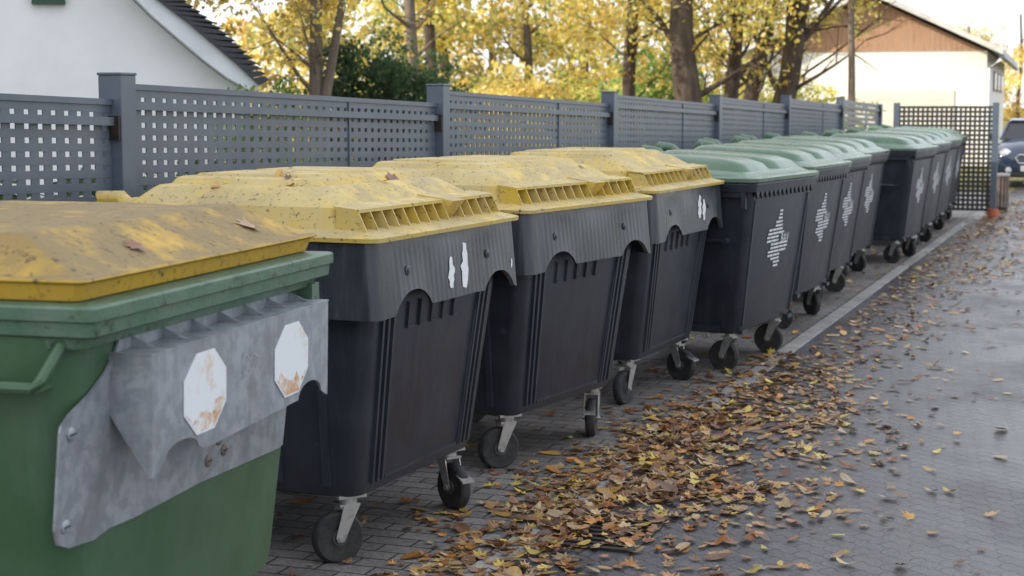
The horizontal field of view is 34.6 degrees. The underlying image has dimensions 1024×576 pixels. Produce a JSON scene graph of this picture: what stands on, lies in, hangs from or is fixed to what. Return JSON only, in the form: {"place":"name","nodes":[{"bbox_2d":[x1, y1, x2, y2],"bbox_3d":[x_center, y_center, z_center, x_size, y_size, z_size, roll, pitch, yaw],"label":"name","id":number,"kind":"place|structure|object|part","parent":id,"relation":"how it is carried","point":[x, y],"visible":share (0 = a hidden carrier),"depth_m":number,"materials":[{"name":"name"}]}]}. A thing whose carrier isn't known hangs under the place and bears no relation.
{"place":"outdoors","nodes":[
{"label":"outdoors","id":0,"kind":"place"},
{"bbox_2d":[0,0,268,198],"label":"white house","id":1,"kind":"structure","parent":0,"point":[67,48],"depth_m":13.51,"materials":[{"name":"paint"}]},
{"bbox_2d":[31,0,65,4],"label":"window frame","id":2,"kind":"structure","parent":1,"relation":"in","point":[62,2],"depth_m":13.34,"materials":[{"name":"green"}]},
{"bbox_2d":[186,0,1023,110],"label":"sky","id":3,"kind":"structure","parent":0,"point":[986,13],"materials":[{"name":"white"}]},
{"bbox_2d":[254,192,984,575],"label":"pavement","id":4,"kind":"structure","parent":0,"point":[388,536],"depth_m":7.56,"materials":[{"name":"grey concrete"}]},
{"bbox_2d":[0,201,332,575],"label":"waste container","id":5,"kind":"object","parent":4,"relation":"on","point":[150,393],"visible":1,"depth_m":3.88,"materials":[{"name":"green plastic"}]},
{"bbox_2d":[122,238,146,249],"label":"fallen leaf","id":6,"kind":"object","parent":5,"relation":"on","point":[132,243],"visible":1,"depth_m":3.91,"materials":[{"name":"pink plant"}]},
{"bbox_2d":[96,166,518,562],"bbox_3d":[-0.809,0.244,6.574,1.291,1.427,1.360,3,7,22],"label":"waste container","id":7,"kind":"object","parent":4,"relation":"on","point":[420,265],"visible":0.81,"depth_m":6.06,"materials":[{"name":"black plastic"}]},
{"bbox_2d":[274,169,282,176],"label":"fallen leaf","id":8,"kind":"object","parent":7,"relation":"on","point":[279,173],"visible":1,"depth_m":6.09,"materials":[{"name":"orange plant"}]},
{"bbox_2d":[385,171,398,179],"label":"fallen leaf","id":9,"kind":"object","parent":7,"relation":"on","point":[391,177],"visible":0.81,"depth_m":6.51,"materials":[{"name":"pink plant"}]},
{"bbox_2d":[0,72,882,201],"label":"lattice fence","id":10,"kind":"object","parent":4,"relation":"on","point":[117,119],"visible":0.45,"depth_m":8.33,"materials":[{"name":"grey wood"}]},
{"bbox_2d":[373,155,652,468],"bbox_3d":[-0.157,0.067,8.166,1.291,1.427,1.360,4,7,29],"label":"waste container","id":11,"kind":"object","parent":4,"relation":"on","point":[579,234],"visible":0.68,"depth_m":7.69,"materials":[{"name":"black plastic"}]},
{"bbox_2d":[510,147,724,404],"bbox_3d":[0.463,-0.114,9.803,1.291,1.427,1.360,3,7,23],"label":"waste container","id":12,"kind":"object","parent":4,"relation":"on","point":[684,209],"visible":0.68,"depth_m":9.38,"materials":[{"name":"black plastic"}]},
{"bbox_2d":[617,145,818,369],"bbox_3d":[1.225,-0.233,10.959,1.298,1.408,1.340,3,7,27],"label":"waste container","id":13,"kind":"object","parent":4,"relation":"on","point":[750,257],"visible":0.57,"depth_m":10.41,"materials":[{"name":"black plastic"}]},
{"bbox_2d":[654,139,851,328],"bbox_3d":[1.879,-0.450,12.917,1.298,1.408,1.340,3,7,24],"label":"waste container","id":14,"kind":"object","parent":4,"relation":"on","point":[818,236],"visible":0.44,"depth_m":12.63,"materials":[{"name":"black plastic"}]},
{"bbox_2d":[702,136,871,299],"bbox_3d":[2.411,-0.633,14.567,1.298,1.408,1.340,3,7,23],"label":"waste container","id":15,"kind":"object","parent":4,"relation":"on","point":[847,220],"visible":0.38,"depth_m":14.45,"materials":[{"name":"black plastic"}]},
{"bbox_2d":[740,132,889,276],"bbox_3d":[2.989,-0.833,16.368,1.298,1.408,1.340,3,7,23],"label":"waste container","id":16,"kind":"object","parent":4,"relation":"on","point":[868,205],"visible":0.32,"depth_m":16.23,"materials":[{"name":"black plastic"}]},
{"bbox_2d":[801,130,938,262],"bbox_3d":[3.908,-1.019,18.052,1.298,1.408,1.340,3,7,24],"label":"waste container","id":17,"kind":"object","parent":4,"relation":"on","point":[904,189],"visible":0.56,"depth_m":17.46,"materials":[{"name":"black plastic"}]},
{"bbox_2d":[830,128,951,246],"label":"waste container","id":18,"kind":"object","parent":4,"relation":"on","point":[934,188],"visible":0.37,"depth_m":19.85,"materials":[{"name":"black plastic"}]},
{"bbox_2d":[853,126,962,231],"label":"waste container","id":19,"kind":"object","parent":4,"relation":"on","point":[947,181],"visible":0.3,"depth_m":21.87,"materials":[{"name":"black plastic"}]},
{"bbox_2d":[872,124,967,221],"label":"waste container","id":20,"kind":"object","parent":4,"relation":"on","point":[957,134],"visible":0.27,"depth_m":23.89,"materials":[{"name":"black plastic"}]},
{"bbox_2d":[252,112,1023,575],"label":"ground","id":21,"kind":"structure","parent":0,"point":[1014,182],"depth_m":35.35,"materials":[{"name":"grey plant"}]},
{"bbox_2d":[0,176,154,199],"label":"evergreen shrub","id":22,"kind":"object","parent":21,"relation":"on","point":[14,196],"depth_m":8.48,"materials":[{"name":"green plant"}]},
{"bbox_2d":[53,159,269,196],"bbox_3d":[-1.933,-0.079,9.539,2.282,1.421,1.548,2,7,20],"label":"evergreen shrub","id":23,"kind":"object","parent":21,"relation":"on","point":[93,192],"visible":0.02,"depth_m":9.39,"materials":[{"name":"green plant"}]},
{"bbox_2d":[175,148,352,176],"bbox_3d":[-1.777,-0.276,12.576,2.198,1.600,1.758,2,7,20],"label":"shrub","id":24,"kind":"object","parent":21,"relation":"on","point":[301,159],"depth_m":12.58,"materials":[{"name":"green plant"}]},
{"bbox_2d":[214,76,324,163],"bbox_3d":[-2.015,-0.777,13.509,0.839,1.932,0.923,2,7,20],"label":"shrub","id":25,"kind":"object","parent":21,"relation":"on","point":[282,87],"visible":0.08,"depth_m":13.39,"materials":[{"name":"green plant"}]},
{"bbox_2d":[185,0,370,160],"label":"tree","id":26,"kind":"object","parent":21,"relation":"on","point":[312,14],"visible":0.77,"depth_m":19.70,"materials":[{"name":"yellow plant"}]},
{"bbox_2d":[214,0,370,150],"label":"tree","id":27,"kind":"object","parent":21,"relation":"on","point":[242,32],"visible":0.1,"depth_m":54.91,"materials":[{"name":"yellow plant"}]},
{"bbox_2d":[292,72,374,161],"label":"autumn shrub","id":28,"kind":"object","parent":21,"relation":"on","point":[331,108],"depth_m":41.72,"materials":[{"name":"yellow plant"}]},
{"bbox_2d":[239,0,438,107],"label":"tree","id":29,"kind":"object","parent":21,"relation":"on","point":[302,86],"visible":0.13,"depth_m":48.87,"materials":[{"name":"yellow plant"}]},
{"bbox_2d":[292,26,450,161],"bbox_3d":[-1.995,-2.246,22.884,2.075,2.785,2.211,2,7,20],"label":"evergreen shrub","id":30,"kind":"object","parent":21,"relation":"on","point":[346,74],"visible":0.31,"depth_m":22.40,"materials":[{"name":"green plant"}]},
{"bbox_2d":[285,0,525,150],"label":"tree","id":31,"kind":"object","parent":21,"relation":"on","point":[410,17],"visible":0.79,"depth_m":26.65,"materials":[{"name":"yellow plant"}]},
{"bbox_2d":[337,47,489,160],"bbox_3d":[-1.414,-2.231,23.892,2.075,2.533,2.212,2,7,20],"label":"evergreen shrub","id":32,"kind":"object","parent":21,"relation":"on","point":[431,75],"visible":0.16,"depth_m":23.56,"materials":[{"name":"green plant"}]},
{"bbox_2d":[371,0,471,80],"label":"tree","id":33,"kind":"object","parent":21,"relation":"on","point":[430,26],"visible":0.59,"depth_m":29.34,"materials":[{"name":"yellow plant"}]},
{"bbox_2d":[305,0,539,130],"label":"tree","id":34,"kind":"object","parent":21,"relation":"on","point":[374,21],"visible":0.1,"depth_m":50.95,"materials":[{"name":"yellow plant"}]},
{"bbox_2d":[421,73,515,154],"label":"autumn shrub","id":35,"kind":"object","parent":21,"relation":"on","point":[484,80],"visible":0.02,"depth_m":45.58,"materials":[{"name":"yellow plant"}]},
{"bbox_2d":[417,0,554,144],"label":"tree","id":36,"kind":"object","parent":21,"relation":"on","point":[477,48],"visible":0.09,"depth_m":61.38,"materials":[{"name":"yellow plant"}]},
{"bbox_2d":[438,74,586,154],"bbox_3d":[-0.093,-3.709,39.941,4.228,3.082,4.285,-6,9,-43],"label":"autumn shrub","id":37,"kind":"object","parent":21,"relation":"on","point":[538,91],"visible":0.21,"depth_m":39.49,"materials":[{"name":"yellow plant"}]},
{"bbox_2d":[420,0,623,144],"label":"tree","id":38,"kind":"object","parent":21,"relation":"on","point":[527,57],"visible":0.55,"depth_m":49.42,"materials":[{"name":"yellow plant"}]},
{"bbox_2d":[519,71,644,146],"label":"autumn shrub","id":39,"kind":"object","parent":21,"relation":"on","point":[578,92],"visible":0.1,"depth_m":43.21,"materials":[{"name":"yellow plant"}]},
{"bbox_2d":[510,0,668,136],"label":"tree","id":40,"kind":"object","parent":21,"relation":"on","point":[545,35],"visible":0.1,"depth_m":59.34,"materials":[{"name":"yellow plant"}]},
{"bbox_2d":[512,0,734,147],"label":"tree","id":41,"kind":"object","parent":21,"relation":"on","point":[630,73],"visible":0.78,"depth_m":32.43,"materials":[{"name":"yellow plant"}]},
{"bbox_2d":[549,0,727,119],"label":"tree","id":42,"kind":"object","parent":21,"relation":"on","point":[598,21],"visible":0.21,"depth_m":50.34,"materials":[{"name":"yellow plant"}]},
{"bbox_2d":[569,70,716,144],"bbox_3d":[3.397,-3.992,39.818,3.629,2.688,3.936,-4,8,-35],"label":"autumn shrub","id":43,"kind":"object","parent":21,"relation":"on","point":[616,87],"visible":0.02,"depth_m":39.49,"materials":[{"name":"yellow plant"}]},
{"bbox_2d":[596,44,708,141],"bbox_3d":[3.330,-4.135,37.812,2.597,3.250,2.858,2,7,20],"label":"shrub","id":44,"kind":"object","parent":21,"relation":"on","point":[663,92],"visible":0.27,"depth_m":37.28,"materials":[{"name":"yellow plant"}]},
{"bbox_2d":[573,0,821,142],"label":"tree","id":45,"kind":"object","parent":21,"relation":"on","point":[684,67],"visible":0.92,"depth_m":30.58,"materials":[{"name":"yellow plant"}]},
{"bbox_2d":[656,0,755,100],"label":"tree","id":46,"kind":"object","parent":21,"relation":"on","point":[720,43],"visible":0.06,"depth_m":64.53,"materials":[{"name":"yellow plant"}]},
{"bbox_2d":[457,206,984,575],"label":"kerb","id":47,"kind":"structure","parent":21,"relation":"on","point":[805,337],"depth_m":11.17,"materials":[{"name":"concrete"}]},
{"bbox_2d":[610,0,843,135],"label":"tree","id":48,"kind":"object","parent":21,"relation":"on","point":[734,59],"visible":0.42,"depth_m":32.54,"materials":[{"name":"yellow plant"}]},
{"bbox_2d":[702,75,797,130],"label":"autumn shrub","id":49,"kind":"object","parent":21,"relation":"on","point":[740,90],"visible":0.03,"depth_m":45.60,"materials":[{"name":"yellow plant"}]},
{"bbox_2d":[641,0,875,130],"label":"tree","id":50,"kind":"object","parent":21,"relation":"on","point":[752,92],"visible":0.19,"depth_m":34.51,"materials":[{"name":"yellow plant"}]},
{"bbox_2d":[646,0,929,131],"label":"tree","id":51,"kind":"object","parent":21,"relation":"on","point":[798,33],"visible":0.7,"depth_m":31.28,"materials":[{"name":"yellow plant"}]},
{"bbox_2d":[736,73,884,135],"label":"autumn shrub","id":52,"kind":"object","parent":21,"relation":"on","point":[809,92],"visible":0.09,"depth_m":43.00,"materials":[{"name":"yellow plant"}]},
{"bbox_2d":[827,0,890,126],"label":"tree","id":53,"kind":"object","parent":21,"relation":"on","point":[851,56],"visible":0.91,"depth_m":29.66,"materials":[{"name":"yellow plant"}]},
{"bbox_2d":[893,103,999,217],"bbox_3d":[6.592,-1.947,24.959,1.583,1.730,0.160,2,7,20],"label":"end screen","id":54,"kind":"object","parent":21,"relation":"on","point":[992,211],"visible":0.52,"depth_m":24.81,"materials":[{"name":"grey wood"}]},
{"bbox_2d":[954,20,1021,103],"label":"tree","id":55,"kind":"object","parent":21,"relation":"on","point":[979,32],"visible":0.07,"depth_m":108.54,"materials":[{"name":"yellow plant"}]},
{"bbox_2d":[985,14,1023,124],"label":"tree","id":56,"kind":"object","parent":21,"relation":"on","point":[1018,110],"visible":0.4,"depth_m":93.87,"materials":[{"name":"yellow plant"}]},
{"bbox_2d":[503,182,1023,575],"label":"road","id":57,"kind":"structure","parent":0,"point":[976,474],"depth_m":7.88,"materials":[{"name":"grey asphalt"}]},
{"bbox_2d":[548,512,667,553],"bbox_3d":[0.384,0.962,6.457,0.340,0.016,0.500,2,7,20],"label":"drain grate","id":58,"kind":"object","parent":57,"relation":"on","point":[596,537],"visible":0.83,"depth_m":6.38,"materials":[{"name":"metal"}]},
{"bbox_2d":[236,192,1023,575],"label":"fallen leaves","id":59,"kind":"object","parent":57,"relation":"on","point":[565,518],"depth_m":7.39,"materials":[{"name":"brown plant"}]},
{"bbox_2d":[985,173,1009,209],"bbox_3d":[7.856,-1.564,26.590,0.390,0.590,0.390,2,7,20],"label":"litter bin","id":60,"kind":"object","parent":57,"relation":"on","point":[1002,199],"visible":0.6,"depth_m":26.43,"materials":[{"name":"brown wood"}]},
{"bbox_2d":[990,118,1023,176],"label":"parked car","id":61,"kind":"object","parent":57,"relation":"on","point":[1011,152],"visible":0.61,"depth_m":33.90,"materials":[{"name":"blue paint"}]},
{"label":"windows","id":62,"kind":"part","parent":61,"relation":"part of","materials":[{"name":"grey glass"}]},
{"bbox_2d":[742,0,1017,165],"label":"garage building","id":63,"kind":"structure","parent":0,"point":[966,69],"depth_m":47.01,"materials":[{"name":"white paint"}]},
{"bbox_2d":[855,90,953,128],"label":"garage door","id":64,"kind":"structure","parent":63,"relation":"in","point":[887,98],"depth_m":47.04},
{"bbox_2d":[993,71,996,90],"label":"window","id":65,"kind":"structure","parent":63,"relation":"in","point":[994,73],"depth_m":51.08,"materials":[{"name":"white glass"}]},
{"bbox_2d":[996,73,999,91],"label":"window","id":66,"kind":"structure","parent":63,"relation":"in","point":[998,75],"depth_m":53.95,"materials":[{"name":"white glass"}]},
{"bbox_2d":[999,75,1002,92],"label":"window","id":67,"kind":"structure","parent":63,"relation":"in","point":[1001,76],"depth_m":56.87,"materials":[{"name":"white glass"}]}
]}

